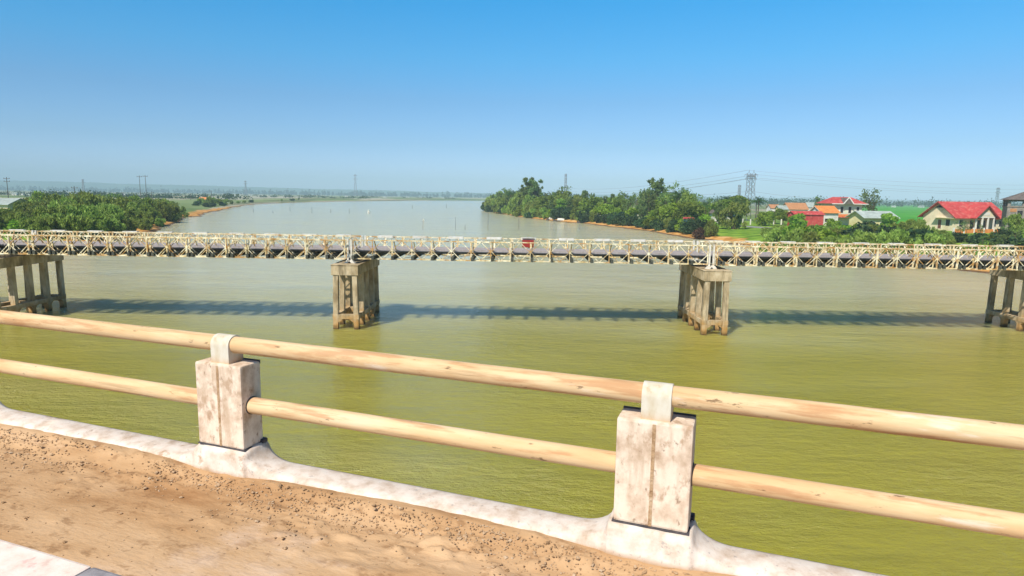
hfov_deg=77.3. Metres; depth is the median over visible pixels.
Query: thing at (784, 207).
pale roofed hut
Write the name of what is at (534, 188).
feathery tree
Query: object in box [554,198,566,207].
broadleaf tree
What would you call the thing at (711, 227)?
bushy tree
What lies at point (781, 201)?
distant woodland
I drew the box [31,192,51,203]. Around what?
sparse tree
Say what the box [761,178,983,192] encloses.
power line
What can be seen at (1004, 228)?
sparse tree
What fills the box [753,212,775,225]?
leafy shrub
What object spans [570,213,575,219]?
bushy tree
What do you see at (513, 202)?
bushy tree
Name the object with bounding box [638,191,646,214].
feathery tree
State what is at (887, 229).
shrub
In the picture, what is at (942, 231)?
bushy tree
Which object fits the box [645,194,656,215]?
feathery tree
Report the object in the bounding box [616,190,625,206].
sparse tree
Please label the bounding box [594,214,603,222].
shrub
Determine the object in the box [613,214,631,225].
shrub
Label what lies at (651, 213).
bright green tree
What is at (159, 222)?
bushy tree
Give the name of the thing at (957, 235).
shrub
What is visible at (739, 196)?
broadleaf tree
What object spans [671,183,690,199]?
sparse tree
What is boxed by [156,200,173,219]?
bushy tree
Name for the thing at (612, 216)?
shrub
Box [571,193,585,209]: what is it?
bushy tree
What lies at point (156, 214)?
bushy tree
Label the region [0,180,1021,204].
hills
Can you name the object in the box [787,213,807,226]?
leafy shrub
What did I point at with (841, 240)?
bushy tree
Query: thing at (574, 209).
broadleaf tree
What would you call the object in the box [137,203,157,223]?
bushy tree
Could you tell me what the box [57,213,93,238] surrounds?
bushy tree
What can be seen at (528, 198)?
bushy tree
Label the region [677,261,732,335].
bridge pier
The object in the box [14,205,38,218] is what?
bushy tree
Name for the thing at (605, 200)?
feathery tree
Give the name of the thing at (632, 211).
bright green tree
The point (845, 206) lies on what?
two storey house
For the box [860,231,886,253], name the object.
bushy tree
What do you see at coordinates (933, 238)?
bushy tree
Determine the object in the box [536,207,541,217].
bushy tree
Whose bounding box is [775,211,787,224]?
bright green tree
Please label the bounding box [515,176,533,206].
feathery tree
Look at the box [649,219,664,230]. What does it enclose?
shrub
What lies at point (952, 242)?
bushy tree
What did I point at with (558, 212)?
shrub
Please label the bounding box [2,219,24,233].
leafy shrub
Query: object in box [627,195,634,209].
feathery tree
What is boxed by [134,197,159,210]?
bushy tree
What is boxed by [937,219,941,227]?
door
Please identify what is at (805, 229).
leafy shrub
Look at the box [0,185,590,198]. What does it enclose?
distant woodland
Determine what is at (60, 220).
bushy tree
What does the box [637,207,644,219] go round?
feathery tree
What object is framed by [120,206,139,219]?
bushy tree
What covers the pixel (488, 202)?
bushy tree
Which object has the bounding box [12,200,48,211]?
bushy tree
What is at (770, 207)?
pink house
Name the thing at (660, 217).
broadleaf tree
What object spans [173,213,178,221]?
bushy tree
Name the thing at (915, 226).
bushy tree
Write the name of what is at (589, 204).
broadleaf tree
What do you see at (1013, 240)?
shrub
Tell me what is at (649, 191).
sparse tree
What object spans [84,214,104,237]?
bushy tree
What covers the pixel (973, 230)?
garden wall
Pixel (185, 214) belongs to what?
bushy tree
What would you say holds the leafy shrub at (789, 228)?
on the ground
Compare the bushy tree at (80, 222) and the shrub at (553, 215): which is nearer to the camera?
the bushy tree at (80, 222)
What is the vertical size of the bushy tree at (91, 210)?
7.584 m
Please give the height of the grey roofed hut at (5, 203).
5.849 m
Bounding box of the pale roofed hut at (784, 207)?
[774,205,788,210]
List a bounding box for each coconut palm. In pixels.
[668,194,684,202]
[671,190,685,194]
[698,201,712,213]
[719,195,735,201]
[748,196,769,216]
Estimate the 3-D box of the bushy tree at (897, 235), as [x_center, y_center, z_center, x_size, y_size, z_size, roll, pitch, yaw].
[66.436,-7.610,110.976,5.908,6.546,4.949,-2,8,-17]
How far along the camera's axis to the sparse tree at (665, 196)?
228.27 m
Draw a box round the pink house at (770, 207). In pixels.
[766,204,777,211]
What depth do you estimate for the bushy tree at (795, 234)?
122.63 m
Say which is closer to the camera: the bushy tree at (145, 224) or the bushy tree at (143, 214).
the bushy tree at (145, 224)
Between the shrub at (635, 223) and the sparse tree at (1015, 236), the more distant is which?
the shrub at (635, 223)
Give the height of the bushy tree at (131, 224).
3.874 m
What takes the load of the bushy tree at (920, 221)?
on the ground
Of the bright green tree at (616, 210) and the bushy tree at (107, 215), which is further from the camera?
the bright green tree at (616, 210)
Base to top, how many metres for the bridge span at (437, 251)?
1.880 m
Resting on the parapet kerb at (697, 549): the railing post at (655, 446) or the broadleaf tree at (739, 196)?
the railing post at (655, 446)
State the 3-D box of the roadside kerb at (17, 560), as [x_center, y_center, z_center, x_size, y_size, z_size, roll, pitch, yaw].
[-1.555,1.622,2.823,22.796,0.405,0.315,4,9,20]
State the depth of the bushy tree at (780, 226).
152.81 m
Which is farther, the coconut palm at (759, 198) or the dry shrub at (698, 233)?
the coconut palm at (759, 198)
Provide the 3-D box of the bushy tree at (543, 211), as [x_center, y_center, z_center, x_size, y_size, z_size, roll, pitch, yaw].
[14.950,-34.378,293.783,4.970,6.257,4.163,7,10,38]
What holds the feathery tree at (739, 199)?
on the ground
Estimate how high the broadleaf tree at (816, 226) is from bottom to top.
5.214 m
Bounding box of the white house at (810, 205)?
[805,202,814,210]
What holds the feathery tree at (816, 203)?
on the ground
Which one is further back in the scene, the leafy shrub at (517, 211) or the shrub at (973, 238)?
the leafy shrub at (517, 211)
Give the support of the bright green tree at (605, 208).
on the ground
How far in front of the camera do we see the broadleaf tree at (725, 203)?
205.00 m
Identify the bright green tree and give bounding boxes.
[577,201,587,214]
[590,203,602,214]
[595,203,613,216]
[610,207,624,214]
[622,207,638,215]
[644,210,659,219]
[652,194,675,209]
[659,202,680,219]
[698,214,718,225]
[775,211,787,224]
[880,213,899,224]
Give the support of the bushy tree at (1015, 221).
on the ground
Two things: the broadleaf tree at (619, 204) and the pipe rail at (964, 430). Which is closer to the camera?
the pipe rail at (964, 430)
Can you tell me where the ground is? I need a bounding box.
[0,190,1002,273]
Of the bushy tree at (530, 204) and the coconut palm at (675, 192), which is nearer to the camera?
the coconut palm at (675, 192)
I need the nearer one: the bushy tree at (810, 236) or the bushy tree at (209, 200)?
the bushy tree at (810, 236)
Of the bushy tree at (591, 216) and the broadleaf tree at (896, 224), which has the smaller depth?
the broadleaf tree at (896, 224)
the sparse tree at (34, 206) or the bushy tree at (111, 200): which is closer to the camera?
the sparse tree at (34, 206)
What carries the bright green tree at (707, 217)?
on the ground
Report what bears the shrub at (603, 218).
on the ground
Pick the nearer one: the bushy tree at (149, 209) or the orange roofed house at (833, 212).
the bushy tree at (149, 209)
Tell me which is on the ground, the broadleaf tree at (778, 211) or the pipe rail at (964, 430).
the broadleaf tree at (778, 211)
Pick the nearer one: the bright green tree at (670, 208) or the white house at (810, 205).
the bright green tree at (670, 208)
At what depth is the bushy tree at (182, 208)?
275.97 m
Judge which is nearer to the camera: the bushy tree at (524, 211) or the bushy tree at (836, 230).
the bushy tree at (836, 230)
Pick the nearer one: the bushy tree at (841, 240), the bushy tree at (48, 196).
the bushy tree at (841, 240)
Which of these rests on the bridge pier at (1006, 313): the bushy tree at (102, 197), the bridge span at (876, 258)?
the bridge span at (876, 258)
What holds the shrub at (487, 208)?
on the ground
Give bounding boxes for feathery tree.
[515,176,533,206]
[526,179,543,197]
[548,201,553,209]
[565,197,573,208]
[601,195,608,214]
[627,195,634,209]
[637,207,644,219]
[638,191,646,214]
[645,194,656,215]
[646,177,666,209]
[713,200,724,226]
[734,196,743,222]
[813,196,819,206]
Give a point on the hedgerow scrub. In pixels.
(170, 195)
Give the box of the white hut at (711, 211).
[709,209,717,222]
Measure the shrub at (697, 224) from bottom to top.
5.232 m
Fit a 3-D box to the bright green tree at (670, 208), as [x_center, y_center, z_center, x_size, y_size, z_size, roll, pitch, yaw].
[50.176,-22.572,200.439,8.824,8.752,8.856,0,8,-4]
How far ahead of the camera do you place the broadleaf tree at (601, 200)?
300.84 m
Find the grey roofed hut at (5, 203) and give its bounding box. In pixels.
[0,198,26,209]
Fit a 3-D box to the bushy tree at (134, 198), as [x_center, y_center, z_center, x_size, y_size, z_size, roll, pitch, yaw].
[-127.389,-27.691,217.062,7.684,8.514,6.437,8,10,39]
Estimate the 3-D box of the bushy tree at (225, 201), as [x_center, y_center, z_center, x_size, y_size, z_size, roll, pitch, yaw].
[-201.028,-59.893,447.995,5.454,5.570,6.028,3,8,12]
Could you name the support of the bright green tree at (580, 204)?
on the ground
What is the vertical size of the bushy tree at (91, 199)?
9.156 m
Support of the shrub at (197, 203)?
on the ground
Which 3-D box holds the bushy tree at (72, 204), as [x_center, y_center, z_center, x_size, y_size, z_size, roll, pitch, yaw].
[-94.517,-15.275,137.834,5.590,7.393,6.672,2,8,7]
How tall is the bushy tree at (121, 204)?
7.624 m
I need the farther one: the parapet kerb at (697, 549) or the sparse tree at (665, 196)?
the sparse tree at (665, 196)
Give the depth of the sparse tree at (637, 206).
244.11 m
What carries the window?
in the red roofed house at (943, 215)
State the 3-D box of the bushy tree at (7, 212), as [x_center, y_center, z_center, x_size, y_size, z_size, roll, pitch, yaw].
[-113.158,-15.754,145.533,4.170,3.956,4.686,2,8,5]
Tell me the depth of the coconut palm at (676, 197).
215.79 m
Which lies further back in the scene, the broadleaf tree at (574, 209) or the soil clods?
the broadleaf tree at (574, 209)
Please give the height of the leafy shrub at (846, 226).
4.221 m
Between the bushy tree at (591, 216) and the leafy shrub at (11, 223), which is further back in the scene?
the bushy tree at (591, 216)
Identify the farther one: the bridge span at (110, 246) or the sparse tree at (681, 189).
the sparse tree at (681, 189)
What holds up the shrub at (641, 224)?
on the ground
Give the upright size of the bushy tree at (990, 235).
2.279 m
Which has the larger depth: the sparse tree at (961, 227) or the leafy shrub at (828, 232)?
the sparse tree at (961, 227)
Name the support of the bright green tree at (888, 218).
on the ground
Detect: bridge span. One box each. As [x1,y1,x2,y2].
[0,229,34,248]
[0,230,362,262]
[349,235,712,268]
[695,240,1023,269]
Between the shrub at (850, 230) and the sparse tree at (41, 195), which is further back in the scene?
the sparse tree at (41, 195)
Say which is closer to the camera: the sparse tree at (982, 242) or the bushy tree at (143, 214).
the sparse tree at (982, 242)
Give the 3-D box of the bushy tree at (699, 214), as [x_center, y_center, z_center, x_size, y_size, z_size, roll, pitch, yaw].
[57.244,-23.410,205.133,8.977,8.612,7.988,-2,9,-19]
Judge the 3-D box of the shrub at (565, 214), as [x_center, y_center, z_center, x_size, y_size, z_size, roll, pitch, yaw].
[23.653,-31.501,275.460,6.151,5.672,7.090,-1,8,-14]
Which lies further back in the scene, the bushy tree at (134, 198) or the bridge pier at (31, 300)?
the bushy tree at (134, 198)
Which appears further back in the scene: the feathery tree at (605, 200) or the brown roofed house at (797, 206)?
the brown roofed house at (797, 206)
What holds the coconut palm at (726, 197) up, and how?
on the ground
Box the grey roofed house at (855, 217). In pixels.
[845,211,900,225]
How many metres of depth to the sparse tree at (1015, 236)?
116.82 m
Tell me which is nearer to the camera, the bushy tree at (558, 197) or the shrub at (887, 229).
the shrub at (887, 229)
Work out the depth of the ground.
399.33 m
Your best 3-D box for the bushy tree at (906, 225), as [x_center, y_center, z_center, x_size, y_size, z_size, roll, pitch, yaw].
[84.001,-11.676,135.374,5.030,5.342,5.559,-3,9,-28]
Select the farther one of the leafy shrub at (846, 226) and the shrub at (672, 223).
the shrub at (672, 223)
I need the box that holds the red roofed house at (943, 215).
[917,201,1001,230]
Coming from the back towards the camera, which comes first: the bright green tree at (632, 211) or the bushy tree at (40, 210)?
the bright green tree at (632, 211)
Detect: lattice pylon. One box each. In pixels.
[740,170,756,220]
[994,188,1000,205]
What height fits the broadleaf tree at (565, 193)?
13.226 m
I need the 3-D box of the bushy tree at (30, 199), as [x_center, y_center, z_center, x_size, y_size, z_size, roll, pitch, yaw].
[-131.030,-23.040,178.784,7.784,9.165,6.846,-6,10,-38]
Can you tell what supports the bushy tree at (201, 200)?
on the ground
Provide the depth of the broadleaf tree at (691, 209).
191.36 m
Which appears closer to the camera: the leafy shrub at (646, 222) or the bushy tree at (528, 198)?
the leafy shrub at (646, 222)
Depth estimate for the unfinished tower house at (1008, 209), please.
157.38 m
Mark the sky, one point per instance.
(472, 96)
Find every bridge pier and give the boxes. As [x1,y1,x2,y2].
[0,254,66,313]
[331,256,379,328]
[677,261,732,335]
[985,270,1023,330]
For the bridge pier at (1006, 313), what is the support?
in the water
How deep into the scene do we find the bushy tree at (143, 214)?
173.17 m
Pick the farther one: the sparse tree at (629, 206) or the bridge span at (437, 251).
the sparse tree at (629, 206)
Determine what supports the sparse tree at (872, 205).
on the ground
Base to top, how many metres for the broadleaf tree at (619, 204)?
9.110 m
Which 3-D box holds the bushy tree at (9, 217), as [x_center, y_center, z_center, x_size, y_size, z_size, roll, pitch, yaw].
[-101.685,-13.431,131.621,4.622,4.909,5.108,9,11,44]
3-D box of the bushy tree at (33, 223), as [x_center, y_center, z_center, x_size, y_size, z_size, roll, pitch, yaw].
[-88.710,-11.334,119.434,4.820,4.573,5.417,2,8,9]
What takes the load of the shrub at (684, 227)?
on the ground
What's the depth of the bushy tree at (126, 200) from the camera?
186.79 m
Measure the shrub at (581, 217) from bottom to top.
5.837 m
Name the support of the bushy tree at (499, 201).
on the ground
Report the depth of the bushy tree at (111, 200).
176.00 m
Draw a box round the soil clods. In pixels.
[0,427,691,575]
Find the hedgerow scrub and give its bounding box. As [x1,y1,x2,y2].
[0,189,454,199]
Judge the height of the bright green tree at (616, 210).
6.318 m
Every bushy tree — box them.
[0,216,6,225]
[1,211,16,220]
[3,212,30,226]
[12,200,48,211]
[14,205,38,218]
[18,215,54,237]
[28,190,43,202]
[31,205,67,223]
[39,212,71,236]
[41,193,77,203]
[47,195,76,208]
[55,200,81,208]
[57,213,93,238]
[65,204,107,230]
[67,189,94,197]
[67,191,97,205]
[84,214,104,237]
[95,193,106,199]
[95,195,125,203]
[97,203,124,215]
[98,209,112,228]
[105,218,126,233]
[107,204,125,226]
[114,201,125,210]
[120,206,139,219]
[121,218,138,230]
[123,196,132,204]
[125,200,142,217]
[128,194,140,200]
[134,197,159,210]
[135,210,152,218]
[136,217,154,229]
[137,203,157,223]
[153,210,162,223]
[154,218,165,226]
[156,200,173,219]
[166,204,180,220]
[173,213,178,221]
[180,206,186,212]
[181,212,189,216]
[197,198,204,204]
[202,196,213,204]
[222,199,229,205]
[484,197,494,207]
[494,195,508,209]
[501,205,506,213]
[508,191,522,213]
[521,194,532,209]
[521,207,528,216]
[524,199,542,212]
[530,208,537,217]
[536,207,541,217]
[539,207,547,218]
[553,194,571,204]
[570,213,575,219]
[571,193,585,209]
[589,212,596,222]
[611,194,627,208]
[663,216,672,228]
[675,190,697,202]
[678,202,704,219]
[703,218,718,236]
[719,200,750,228]
[756,226,784,251]
[760,227,777,243]
[772,224,788,229]
[778,226,803,251]
[796,229,820,252]
[820,235,862,252]
[824,226,847,234]
[849,228,865,252]
[860,222,877,231]
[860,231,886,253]
[875,225,910,253]
[899,221,914,230]
[906,222,928,233]
[907,232,946,254]
[914,218,926,224]
[925,225,938,233]
[936,238,958,254]
[938,230,948,234]
[943,232,955,242]
[960,242,981,254]
[987,231,994,238]
[1003,212,1023,231]
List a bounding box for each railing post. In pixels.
[195,333,267,451]
[611,381,695,535]
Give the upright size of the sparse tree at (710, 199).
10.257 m
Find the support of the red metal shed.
on the ground
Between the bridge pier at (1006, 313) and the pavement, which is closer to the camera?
the pavement
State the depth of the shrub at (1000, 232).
124.55 m
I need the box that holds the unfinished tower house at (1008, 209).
[999,192,1023,231]
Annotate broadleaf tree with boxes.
[533,195,553,208]
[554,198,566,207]
[556,190,571,197]
[571,207,583,212]
[580,196,598,214]
[597,197,609,203]
[613,199,625,210]
[653,203,667,220]
[672,202,704,219]
[712,199,734,218]
[730,195,750,205]
[769,208,783,223]
[780,212,787,220]
[808,224,826,233]
[887,223,903,229]
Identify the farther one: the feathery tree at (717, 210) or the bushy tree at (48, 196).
the feathery tree at (717, 210)
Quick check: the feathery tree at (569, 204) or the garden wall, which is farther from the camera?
the feathery tree at (569, 204)
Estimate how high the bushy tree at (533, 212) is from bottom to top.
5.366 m
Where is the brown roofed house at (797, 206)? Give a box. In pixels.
[784,203,808,211]
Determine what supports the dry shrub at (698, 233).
on the ground
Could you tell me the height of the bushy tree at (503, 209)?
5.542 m
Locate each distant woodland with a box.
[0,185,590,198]
[628,194,1021,207]
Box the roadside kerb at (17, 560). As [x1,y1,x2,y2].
[0,540,121,575]
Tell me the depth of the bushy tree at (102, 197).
190.03 m
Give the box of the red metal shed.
[787,211,824,226]
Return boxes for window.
[945,219,950,225]
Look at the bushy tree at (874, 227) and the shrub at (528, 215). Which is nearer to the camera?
the bushy tree at (874, 227)
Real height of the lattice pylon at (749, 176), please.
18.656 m
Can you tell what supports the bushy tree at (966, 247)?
on the ground
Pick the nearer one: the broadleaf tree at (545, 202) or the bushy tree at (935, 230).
the bushy tree at (935, 230)
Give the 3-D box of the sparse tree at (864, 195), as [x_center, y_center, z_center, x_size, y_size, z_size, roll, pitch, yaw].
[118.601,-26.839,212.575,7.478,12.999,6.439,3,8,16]
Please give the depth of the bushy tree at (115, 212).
149.40 m
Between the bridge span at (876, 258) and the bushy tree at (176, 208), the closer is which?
the bridge span at (876, 258)
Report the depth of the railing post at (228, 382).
4.24 m
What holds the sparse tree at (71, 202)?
on the ground
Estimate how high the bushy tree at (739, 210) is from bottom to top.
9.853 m
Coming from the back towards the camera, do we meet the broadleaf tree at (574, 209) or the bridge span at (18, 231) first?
the broadleaf tree at (574, 209)
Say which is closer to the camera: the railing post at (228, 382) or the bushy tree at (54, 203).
the railing post at (228, 382)
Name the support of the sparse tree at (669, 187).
on the ground
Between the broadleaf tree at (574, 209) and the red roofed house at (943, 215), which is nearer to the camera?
the red roofed house at (943, 215)
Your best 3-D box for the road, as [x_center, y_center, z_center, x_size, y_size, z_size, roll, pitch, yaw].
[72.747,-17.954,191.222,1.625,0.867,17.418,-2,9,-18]
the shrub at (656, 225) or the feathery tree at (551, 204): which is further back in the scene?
the feathery tree at (551, 204)
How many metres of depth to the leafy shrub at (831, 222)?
173.30 m
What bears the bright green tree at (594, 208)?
on the ground
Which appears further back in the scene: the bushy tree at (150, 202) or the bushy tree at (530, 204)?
the bushy tree at (530, 204)
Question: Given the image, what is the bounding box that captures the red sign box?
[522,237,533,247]
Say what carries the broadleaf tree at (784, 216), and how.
on the ground
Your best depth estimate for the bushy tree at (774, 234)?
127.91 m
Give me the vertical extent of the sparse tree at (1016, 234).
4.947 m
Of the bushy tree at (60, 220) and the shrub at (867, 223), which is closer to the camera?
the bushy tree at (60, 220)
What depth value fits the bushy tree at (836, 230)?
129.43 m
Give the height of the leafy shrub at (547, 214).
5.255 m
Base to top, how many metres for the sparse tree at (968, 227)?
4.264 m
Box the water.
[0,201,1023,575]
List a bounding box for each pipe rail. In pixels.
[0,310,1023,449]
[0,359,1023,538]
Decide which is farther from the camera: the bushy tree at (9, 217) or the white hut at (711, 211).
the white hut at (711, 211)
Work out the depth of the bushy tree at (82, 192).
181.69 m
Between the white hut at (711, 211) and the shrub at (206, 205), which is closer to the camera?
the white hut at (711, 211)
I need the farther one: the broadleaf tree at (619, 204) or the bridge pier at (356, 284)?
the broadleaf tree at (619, 204)
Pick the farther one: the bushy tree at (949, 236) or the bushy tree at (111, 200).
the bushy tree at (111, 200)
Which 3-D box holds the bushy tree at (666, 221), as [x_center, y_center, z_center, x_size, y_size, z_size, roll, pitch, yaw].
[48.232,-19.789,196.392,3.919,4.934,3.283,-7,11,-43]
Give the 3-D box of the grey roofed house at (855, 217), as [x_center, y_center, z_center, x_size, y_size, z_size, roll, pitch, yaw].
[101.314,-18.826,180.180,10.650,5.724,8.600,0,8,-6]
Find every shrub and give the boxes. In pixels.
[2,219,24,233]
[191,201,200,205]
[202,202,211,207]
[485,205,492,211]
[512,205,522,216]
[524,212,532,217]
[545,209,551,217]
[549,207,561,218]
[555,207,573,217]
[561,208,570,219]
[574,210,590,221]
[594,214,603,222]
[600,213,610,222]
[609,211,626,224]
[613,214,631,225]
[625,216,637,225]
[632,219,640,227]
[638,217,650,228]
[642,216,658,228]
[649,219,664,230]
[664,219,679,232]
[674,218,683,232]
[678,217,698,234]
[689,219,707,232]
[692,227,704,239]
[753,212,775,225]
[766,224,803,240]
[785,227,810,234]
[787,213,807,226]
[802,228,851,252]
[823,218,841,227]
[829,225,852,233]
[839,224,874,235]
[856,220,878,227]
[875,225,909,232]
[905,227,941,253]
[952,232,969,242]
[963,232,986,243]
[986,228,1022,244]
[1000,235,1023,255]
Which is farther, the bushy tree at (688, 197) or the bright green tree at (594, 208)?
the bright green tree at (594, 208)
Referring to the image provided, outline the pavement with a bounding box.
[0,424,735,575]
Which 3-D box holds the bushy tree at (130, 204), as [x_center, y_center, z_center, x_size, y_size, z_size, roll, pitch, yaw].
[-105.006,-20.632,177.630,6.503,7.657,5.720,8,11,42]
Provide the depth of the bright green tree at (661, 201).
249.58 m
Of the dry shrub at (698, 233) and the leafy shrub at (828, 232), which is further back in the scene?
the dry shrub at (698, 233)
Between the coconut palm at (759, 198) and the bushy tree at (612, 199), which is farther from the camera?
the bushy tree at (612, 199)
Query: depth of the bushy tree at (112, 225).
142.30 m
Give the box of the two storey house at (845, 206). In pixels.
[817,197,868,224]
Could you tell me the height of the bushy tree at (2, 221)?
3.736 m
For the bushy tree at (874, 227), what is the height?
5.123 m
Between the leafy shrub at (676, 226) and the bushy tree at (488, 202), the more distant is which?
the bushy tree at (488, 202)
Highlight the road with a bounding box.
[740,225,769,227]
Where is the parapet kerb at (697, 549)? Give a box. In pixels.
[0,402,886,575]
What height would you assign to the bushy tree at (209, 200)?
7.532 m
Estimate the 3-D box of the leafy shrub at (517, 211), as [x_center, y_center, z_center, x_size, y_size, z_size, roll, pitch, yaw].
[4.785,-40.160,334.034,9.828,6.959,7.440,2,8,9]
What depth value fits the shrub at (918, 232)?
109.69 m
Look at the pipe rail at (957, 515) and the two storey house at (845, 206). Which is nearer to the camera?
the pipe rail at (957, 515)
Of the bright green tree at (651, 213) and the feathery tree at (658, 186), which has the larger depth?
the feathery tree at (658, 186)
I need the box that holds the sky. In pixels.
[0,0,1023,200]
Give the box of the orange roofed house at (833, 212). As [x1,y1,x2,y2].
[809,206,840,224]
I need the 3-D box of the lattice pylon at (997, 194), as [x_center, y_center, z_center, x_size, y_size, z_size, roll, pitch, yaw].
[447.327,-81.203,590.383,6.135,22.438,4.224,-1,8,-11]
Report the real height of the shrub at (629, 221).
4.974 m
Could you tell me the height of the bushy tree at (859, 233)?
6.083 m
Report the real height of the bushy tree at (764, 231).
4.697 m
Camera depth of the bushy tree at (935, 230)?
137.78 m
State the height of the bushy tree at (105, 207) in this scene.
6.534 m
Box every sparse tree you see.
[17,202,36,219]
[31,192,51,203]
[35,196,60,209]
[59,197,87,205]
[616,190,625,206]
[622,197,635,211]
[630,196,643,209]
[640,188,655,208]
[657,192,672,205]
[662,181,679,193]
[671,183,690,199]
[700,195,714,204]
[859,188,880,210]
[865,194,881,210]
[955,222,965,231]
[962,220,972,234]
[978,235,989,244]
[997,232,1020,249]
[1001,219,1009,229]
[1008,227,1022,238]
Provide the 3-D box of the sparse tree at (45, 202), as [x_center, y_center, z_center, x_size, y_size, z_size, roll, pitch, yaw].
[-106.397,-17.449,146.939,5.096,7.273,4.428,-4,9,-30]
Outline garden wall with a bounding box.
[952,228,997,232]

